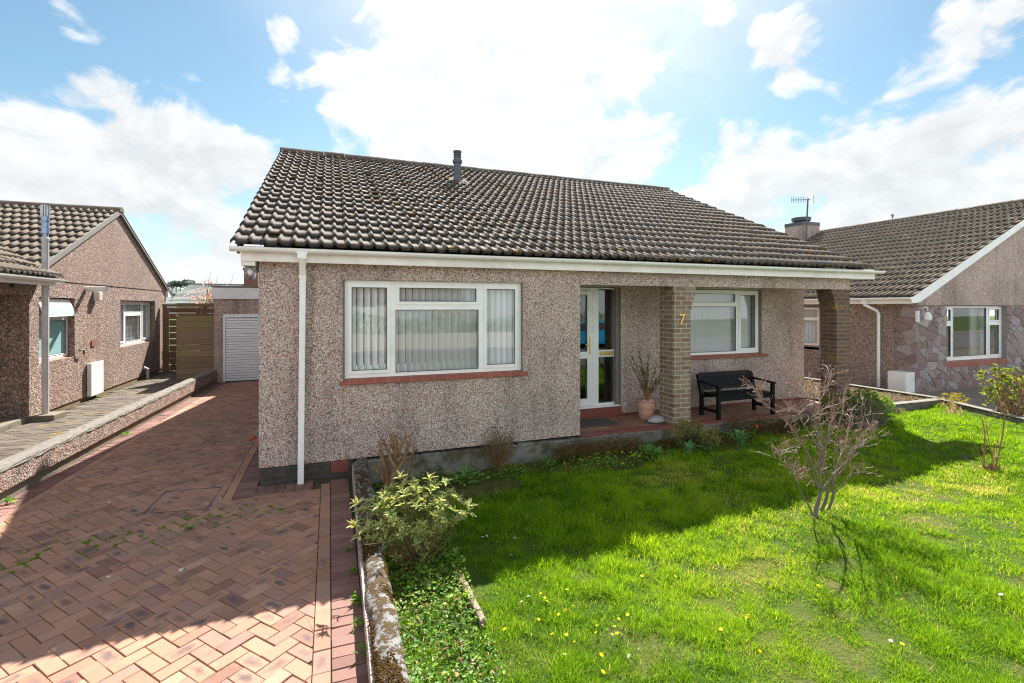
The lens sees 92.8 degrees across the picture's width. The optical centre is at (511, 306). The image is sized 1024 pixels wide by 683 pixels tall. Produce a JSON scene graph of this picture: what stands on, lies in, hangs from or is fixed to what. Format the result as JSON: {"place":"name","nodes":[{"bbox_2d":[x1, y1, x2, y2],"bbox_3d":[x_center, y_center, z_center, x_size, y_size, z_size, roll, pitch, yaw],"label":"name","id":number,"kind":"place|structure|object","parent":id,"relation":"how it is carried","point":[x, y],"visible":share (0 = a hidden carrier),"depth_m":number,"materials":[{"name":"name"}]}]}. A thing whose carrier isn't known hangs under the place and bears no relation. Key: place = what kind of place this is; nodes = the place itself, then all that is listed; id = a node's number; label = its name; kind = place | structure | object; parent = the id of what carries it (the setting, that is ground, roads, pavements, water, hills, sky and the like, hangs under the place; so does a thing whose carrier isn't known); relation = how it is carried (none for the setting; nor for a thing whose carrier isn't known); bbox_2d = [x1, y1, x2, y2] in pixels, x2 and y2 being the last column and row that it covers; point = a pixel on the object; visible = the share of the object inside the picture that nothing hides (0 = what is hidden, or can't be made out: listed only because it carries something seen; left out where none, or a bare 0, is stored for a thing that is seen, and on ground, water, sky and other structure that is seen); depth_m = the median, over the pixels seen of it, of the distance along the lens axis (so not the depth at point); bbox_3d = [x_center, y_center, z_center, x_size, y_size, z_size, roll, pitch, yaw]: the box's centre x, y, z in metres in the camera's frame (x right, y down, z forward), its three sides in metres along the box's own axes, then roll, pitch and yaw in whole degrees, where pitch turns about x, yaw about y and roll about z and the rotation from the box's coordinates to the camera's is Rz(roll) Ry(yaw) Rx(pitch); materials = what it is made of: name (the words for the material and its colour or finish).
{"place":"outdoors","nodes":[
{"label":"outdoors","id":0,"kind":"place"},
{"bbox_2d":[0,367,213,459],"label":"path","id":1,"kind":"structure","parent":0,"point":[15,440],"depth_m":8.91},
{"bbox_2d":[60,371,164,410],"bbox_3d":[-9.438,2.202,7.680,5.700,0.436,17.000,0,0,-21],"label":"path bed","id":2,"kind":"object","parent":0,"point":[115,389],"depth_m":11.22,"materials":[{"name":"grey concrete"}]},
{"bbox_2d":[0,200,172,432],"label":"bungalow","id":3,"kind":"object","parent":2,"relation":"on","point":[85,291],"visible":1,"depth_m":10.00,"materials":[{"name":"brown stone"}]},
{"bbox_2d":[39,298,75,362],"bbox_3d":[-8.644,0.483,9.195,0.250,1.266,1.380,0,0,-21],"label":"window","id":4,"kind":"structure","parent":3,"relation":"in","point":[59,309],"depth_m":9.37,"materials":[{"name":"plastic"}]},
{"bbox_2d":[120,301,150,346],"bbox_3d":[-10.204,0.500,13.111,0.210,1.281,2.650,0,0,-21],"label":"window","id":5,"kind":"structure","parent":3,"relation":"in","point":[134,316],"depth_m":13.32,"materials":[{"name":"plastic"}]},
{"bbox_2d":[162,304,213,371],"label":"timber gate","id":6,"kind":"structure","parent":2,"relation":"on","point":[171,311],"depth_m":14.91,"materials":[{"name":"brown wood"}]},
{"bbox_2d":[176,315,213,378],"bbox_3d":[-8.680,1.160,13.388,0.890,1.880,0.080,0,0,-21],"label":"fence panel","id":7,"kind":"object","parent":2,"relation":"on","point":[190,342],"visible":0.91,"depth_m":13.35,"materials":[{"name":"brown wood"}]},
{"bbox_2d":[0,380,362,682],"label":"driveway","id":8,"kind":"structure","parent":0,"point":[237,604],"depth_m":3.90,"materials":[{"name":"brick"}]},
{"bbox_2d":[0,369,217,503],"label":"boundary wall","id":9,"kind":"structure","parent":8,"relation":"on","point":[24,470],"depth_m":6.84,"materials":[{"name":"concrete"}]},
{"bbox_2d":[0,420,320,574],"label":"joint weeds","id":10,"kind":"object","parent":8,"relation":"on","point":[93,536],"visible":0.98,"depth_m":4.48,"materials":[{"name":"green plant"}]},
{"bbox_2d":[143,487,221,513],"bbox_3d":[-3.553,2.103,5.297,0.605,0.014,0.727,0,0,-21],"label":"inspection cover","id":11,"kind":"object","parent":8,"relation":"on","point":[185,510],"visible":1,"depth_m":5.22,"materials":[{"name":"brick"}]},
{"bbox_2d":[0,383,368,682],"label":"driveway border","id":12,"kind":"object","parent":8,"relation":"on","point":[349,665],"visible":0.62,"depth_m":4.46,"materials":[{"name":"red brick"}]},
{"bbox_2d":[3,495,21,502],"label":"weed","id":13,"kind":"object","parent":12,"relation":"on","point":[7,499],"visible":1,"depth_m":5.19,"materials":[{"name":"green plant"}]},
{"bbox_2d":[347,565,358,574],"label":"weed","id":14,"kind":"object","parent":12,"relation":"on","point":[353,568],"visible":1,"depth_m":3.85,"materials":[{"name":"green plant"}]},
{"bbox_2d":[350,591,361,605],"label":"weed","id":15,"kind":"object","parent":12,"relation":"on","point":[356,598],"visible":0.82,"depth_m":3.44,"materials":[{"name":"green plant"}]},
{"bbox_2d":[350,616,363,629],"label":"weed","id":16,"kind":"object","parent":12,"relation":"on","point":[361,623],"visible":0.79,"depth_m":3.19,"materials":[{"name":"green plant"}]},
{"bbox_2d":[210,286,258,382],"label":"garage","id":17,"kind":"structure","parent":8,"relation":"on","point":[236,333],"depth_m":13.69,"materials":[{"name":"white paint"}]},
{"bbox_2d":[226,318,258,380],"bbox_3d":[-6.791,1.201,14.069,2.565,1.758,0.026,0,0,-21],"label":"door","id":18,"kind":"structure","parent":17,"relation":"in","point":[251,326],"depth_m":13.75,"materials":[{"name":"white metal"}]},
{"bbox_2d":[353,639,366,656],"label":"weed","id":19,"kind":"object","parent":8,"relation":"on","point":[364,647],"visible":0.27,"depth_m":2.92,"materials":[{"name":"green plant"}]},
{"bbox_2d":[166,287,213,303],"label":"hill","id":20,"kind":"structure","parent":0,"point":[174,293],"depth_m":204.66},
{"bbox_2d":[166,281,174,291],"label":"tree","id":21,"kind":"object","parent":20,"relation":"on","point":[169,285],"visible":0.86,"depth_m":204.33,"materials":[{"name":"green plant"}]},
{"bbox_2d":[170,280,178,292],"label":"tree","id":22,"kind":"object","parent":20,"relation":"on","point":[174,283],"visible":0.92,"depth_m":204.21,"materials":[{"name":"green plant"}]},
{"bbox_2d":[175,281,184,290],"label":"tree","id":23,"kind":"object","parent":20,"relation":"on","point":[179,285],"visible":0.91,"depth_m":204.41,"materials":[{"name":"green plant"}]},
{"bbox_2d":[180,279,194,286],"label":"tree","id":24,"kind":"object","parent":20,"relation":"on","point":[186,284],"visible":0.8,"depth_m":204.01,"materials":[{"name":"green plant"}]},
{"bbox_2d":[169,319,457,461],"bbox_3d":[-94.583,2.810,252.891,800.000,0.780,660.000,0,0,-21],"label":"ground","id":25,"kind":"structure","parent":0,"point":[356,365],"depth_m":20.09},
{"bbox_2d":[184,272,232,313],"bbox_3d":[-10.574,0.150,16.926,1.246,2.727,1.449,0,0,-1],"label":"magnolia tree","id":26,"kind":"object","parent":25,"relation":"on","point":[208,301],"visible":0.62,"depth_m":16.79,"materials":[{"name":"pink plant"}]},
{"bbox_2d":[166,267,258,350],"bbox_3d":[-10.677,0.108,29.312,15.465,4.583,6.410,0,0,-21],"label":"bungalow","id":27,"kind":"object","parent":25,"relation":"on","point":[179,298],"visible":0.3,"depth_m":25.85,"materials":[{"name":"stone"}]},
{"bbox_2d":[352,458,409,682],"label":"garden wall","id":28,"kind":"structure","parent":25,"relation":"on","point":[385,655],"depth_m":3.11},
{"bbox_2d":[229,147,885,485],"bbox_3d":[-0.098,-0.514,12.778,10.854,6.128,11.890,0,0,-21],"label":"bungalow","id":29,"kind":"object","parent":25,"relation":"on","point":[538,307],"visible":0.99,"depth_m":7.13,"materials":[{"name":"brown stone"}]},
{"bbox_2d":[249,429,258,440],"bbox_3d":[-3.604,1.935,6.977,0.286,0.309,0.605,0,0,-21],"label":"hose reel","id":30,"kind":"object","parent":29,"relation":"attached to","point":[254,436],"visible":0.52,"depth_m":6.96,"materials":[{"name":"orange plastic"}]},
{"bbox_2d":[340,280,527,384],"bbox_3d":[-0.988,0.316,6.553,2.505,1.304,0.257,0,0,-21],"label":"window","id":31,"kind":"structure","parent":29,"relation":"in","point":[489,314],"depth_m":6.59,"materials":[{"name":"plastic"}]},
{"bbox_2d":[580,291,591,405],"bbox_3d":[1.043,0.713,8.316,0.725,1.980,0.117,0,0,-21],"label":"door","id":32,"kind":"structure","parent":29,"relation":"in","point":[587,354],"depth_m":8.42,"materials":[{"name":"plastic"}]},
{"bbox_2d":[580,418,618,427],"bbox_3d":[1.265,1.893,7.936,0.830,0.013,0.420,0,0,-21],"label":"doormat","id":33,"kind":"object","parent":29,"relation":"on","point":[594,422],"visible":0.56,"depth_m":7.95,"materials":[{"name":"grey fabric"}]},
{"bbox_2d":[628,344,659,419],"bbox_3d":[2.283,1.237,8.259,0.904,1.326,0.349,0,0,-21],"label":"potted plant","id":34,"kind":"object","parent":29,"relation":"on","point":[645,406],"visible":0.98,"depth_m":8.19,"materials":[{"name":"brown plant"}]},
{"bbox_2d":[647,415,664,422],"bbox_3d":[2.359,1.840,7.993,0.309,0.119,0.204,0,0,-21],"label":"stone","id":35,"kind":"object","parent":29,"relation":"on","point":[656,419],"visible":1,"depth_m":7.93,"materials":[{"name":"white stone"}]},
{"bbox_2d":[691,290,768,359],"bbox_3d":[3.908,0.331,9.391,2.460,1.301,0.254,0,0,-21],"label":"window","id":36,"kind":"structure","parent":29,"relation":"in","point":[724,323],"depth_m":9.56,"materials":[{"name":"plastic"}]},
{"bbox_2d":[696,370,775,419],"bbox_3d":[3.954,1.534,8.625,1.274,0.725,0.567,0,0,-21],"label":"garden bench","id":37,"kind":"object","parent":29,"relation":"on","point":[718,381],"visible":0.97,"depth_m":8.63,"materials":[{"name":"black wood"}]},
{"bbox_2d":[0,0,1023,289],"label":"sky","id":38,"kind":"structure","parent":0,"point":[175,115],"materials":[{"name":"blue"}]},
{"bbox_2d":[372,403,1023,682],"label":"garden ground","id":39,"kind":"structure","parent":0,"point":[861,631],"depth_m":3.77,"materials":[{"name":"green plant"}]},
{"bbox_2d":[372,426,416,484],"bbox_3d":[-1.303,1.664,5.430,0.519,0.681,0.298,0,0,-6],"label":"pruned shrub","id":40,"kind":"object","parent":39,"relation":"on","point":[394,459],"visible":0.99,"depth_m":5.39,"materials":[{"name":"brown plant"}]},
{"bbox_2d":[346,469,476,567],"bbox_3d":[-0.821,1.758,4.014,1.024,0.908,1.073,0,0,-9],"label":"rhododendron bush","id":41,"kind":"object","parent":39,"relation":"on","point":[392,518],"visible":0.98,"depth_m":4.08,"materials":[{"name":"green plant"}]},
{"bbox_2d":[375,471,497,682],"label":"leaf litter","id":42,"kind":"object","parent":39,"relation":"on","point":[461,641],"visible":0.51,"depth_m":3.33,"materials":[{"name":"plant"}]},
{"bbox_2d":[373,468,508,682],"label":"ground cover","id":43,"kind":"object","parent":39,"relation":"on","point":[453,663],"visible":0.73,"depth_m":3.34,"materials":[{"name":"green plant"}]},
{"bbox_2d":[445,465,489,485],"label":"leafy plant","id":44,"kind":"object","parent":39,"relation":"on","point":[454,473],"visible":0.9,"depth_m":6.04,"materials":[{"name":"green plant"}]},
{"bbox_2d":[457,573,485,629],"bbox_3d":[-0.303,2.187,3.586,0.051,0.148,0.635,0,0,-21],"label":"lawn edging","id":45,"kind":"object","parent":39,"relation":"on","point":[479,613],"visible":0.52,"depth_m":3.46,"materials":[{"name":"stone"}]},
{"bbox_2d":[479,426,516,469],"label":"wispy shrub","id":46,"kind":"object","parent":39,"relation":"on","point":[500,459],"visible":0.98,"depth_m":6.60,"materials":[{"name":"brown plant"}]},
{"bbox_2d":[485,463,535,476],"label":"leafy plant","id":47,"kind":"object","parent":39,"relation":"on","point":[512,469],"visible":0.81,"depth_m":6.39,"materials":[{"name":"green plant"}]},
{"bbox_2d":[531,453,564,469],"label":"leafy plant","id":48,"kind":"object","parent":39,"relation":"on","point":[547,460],"visible":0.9,"depth_m":6.57,"materials":[{"name":"green plant"}]},
{"bbox_2d":[551,435,644,464],"bbox_3d":[1.233,2.011,6.941,1.389,0.319,0.530,0,0,-13],"label":"moss mat","id":49,"kind":"object","parent":39,"relation":"on","point":[567,450],"visible":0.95,"depth_m":6.94,"materials":[{"name":"green plant"}]},
{"bbox_2d":[555,451,642,473],"bbox_3d":[1.195,2.100,6.599,1.387,0.129,0.902,0,0,-21],"label":"leafy plant","id":50,"kind":"object","parent":39,"relation":"on","point":[614,462],"visible":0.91,"depth_m":6.60,"materials":[{"name":"green plant"}]},
{"bbox_2d":[374,411,884,518],"bbox_3d":[2.546,2.040,7.046,8.758,0.371,1.381,0,0,-21],"label":"ground cover","id":51,"kind":"object","parent":39,"relation":"on","point":[597,462],"visible":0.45,"depth_m":6.61,"materials":[{"name":"green plant"}]},
{"bbox_2d":[373,414,887,522],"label":"leaf litter","id":52,"kind":"object","parent":39,"relation":"on","point":[591,464],"visible":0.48,"depth_m":6.57,"materials":[{"name":"plant"}]},
{"bbox_2d":[623,441,672,460],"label":"leafy plant","id":53,"kind":"object","parent":39,"relation":"on","point":[649,447],"visible":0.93,"depth_m":6.83,"materials":[{"name":"green plant"}]},
{"bbox_2d":[654,435,681,450],"bbox_3d":[2.311,2.018,7.241,0.564,0.181,0.345,0,0,-42],"label":"moss mat","id":54,"kind":"object","parent":39,"relation":"on","point":[667,442],"visible":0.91,"depth_m":7.22,"materials":[{"name":"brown plant"}]},
{"bbox_2d":[677,439,702,455],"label":"tulip plant","id":55,"kind":"object","parent":39,"relation":"on","point":[689,446],"visible":0.86,"depth_m":6.88,"materials":[{"name":"green plant"}]},
{"bbox_2d":[668,418,721,445],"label":"dwarf shrub","id":56,"kind":"object","parent":39,"relation":"on","point":[701,440],"visible":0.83,"depth_m":6.96,"materials":[{"name":"green plant"}]},
{"bbox_2d":[723,425,758,444],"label":"tulip plant","id":57,"kind":"object","parent":39,"relation":"on","point":[740,438],"visible":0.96,"depth_m":7.22,"materials":[{"name":"green plant"}]},
{"bbox_2d":[723,414,799,437],"bbox_3d":[3.884,1.888,7.670,0.474,0.402,1.280,0,0,-36],"label":"moss mat","id":58,"kind":"object","parent":39,"relation":"on","point":[736,425],"visible":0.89,"depth_m":7.70,"materials":[{"name":"plant"}]},
{"bbox_2d":[738,360,892,517],"bbox_3d":[2.997,1.316,4.749,1.783,1.542,0.910,0,0,-21],"label":"shrub","id":59,"kind":"object","parent":39,"relation":"on","point":[821,461],"visible":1,"depth_m":4.80,"materials":[{"name":"brown plant"}]},
{"bbox_2d":[821,389,895,430],"bbox_3d":[6.035,1.724,8.385,1.217,0.674,1.037,0,0,-21],"label":"evergreen shrub","id":60,"kind":"object","parent":39,"relation":"on","point":[880,406],"visible":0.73,"depth_m":8.19,"materials":[{"name":"green plant"}]},
{"bbox_2d":[888,406,907,413],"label":"leafy plant","id":61,"kind":"object","parent":39,"relation":"on","point":[900,411],"visible":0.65,"depth_m":8.83,"materials":[{"name":"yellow plant"}]},
{"bbox_2d":[918,419,964,429],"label":"leafy plant","id":62,"kind":"object","parent":39,"relation":"on","point":[941,423],"visible":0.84,"depth_m":7.91,"materials":[{"name":"green plant"}]},
{"bbox_2d":[936,392,969,414],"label":"spirea shrub","id":63,"kind":"object","parent":39,"relation":"on","point":[955,396],"visible":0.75,"depth_m":9.36,"materials":[{"name":"yellow plant"}]},
{"bbox_2d":[972,376,1021,473],"bbox_3d":[5.872,1.425,5.923,0.587,1.212,0.359,0,0,12],"label":"shrub","id":64,"kind":"object","parent":39,"relation":"on","point":[992,467],"visible":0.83,"depth_m":5.90,"materials":[{"name":"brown plant"}]},
{"bbox_2d":[975,363,1023,416],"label":"photinia bush","id":65,"kind":"object","parent":39,"relation":"on","point":[1013,409],"visible":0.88,"depth_m":8.44,"materials":[{"name":"green plant"}]},
{"bbox_2d":[804,355,1023,410],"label":"neighbour drive","id":66,"kind":"structure","parent":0,"point":[974,395],"depth_m":11.28,"materials":[{"name":"concrete"}]},
{"bbox_2d":[784,198,1023,392],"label":"bungalow","id":67,"kind":"object","parent":66,"relation":"on","point":[947,285],"visible":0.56,"depth_m":12.75,"materials":[{"name":"stone"}]},
{"bbox_2d":[791,195,811,240],"bbox_3d":[11.238,-3.273,18.804,1.998,2.350,0.300,0,0,-44],"label":"tv aerial","id":68,"kind":"object","parent":67,"relation":"attached to","point":[807,199],"visible":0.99,"depth_m":19.36,"materials":[{"name":"metal"}]},
{"bbox_2d":[804,307,818,349],"bbox_3d":[8.613,0.626,14.432,0.245,1.211,1.200,0,0,-21],"label":"window","id":69,"kind":"structure","parent":67,"relation":"in","point":[811,314],"depth_m":14.22,"materials":[{"name":"plastic"}]},
{"bbox_2d":[946,306,1008,367],"bbox_3d":[11.751,0.738,12.514,2.580,1.506,0.370,0,0,-21],"label":"window","id":70,"kind":"structure","parent":67,"relation":"in","point":[981,318],"depth_m":12.70,"materials":[{"name":"plastic"}]},
{"bbox_2d":[804,377,1023,425],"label":"kerb wall","id":71,"kind":"structure","parent":66,"relation":"on","point":[919,404],"depth_m":9.22,"materials":[{"name":"grey concrete"}]},
{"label":"side ground","id":72,"kind":"structure","parent":0,"visible":0},
{"bbox_2d":[804,380,928,407],"bbox_3d":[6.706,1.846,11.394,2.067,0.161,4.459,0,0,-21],"label":"bark chips","id":73,"kind":"object","parent":72,"relation":"on","point":[899,398],"visible":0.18,"depth_m":10.17,"materials":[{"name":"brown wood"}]}
]}

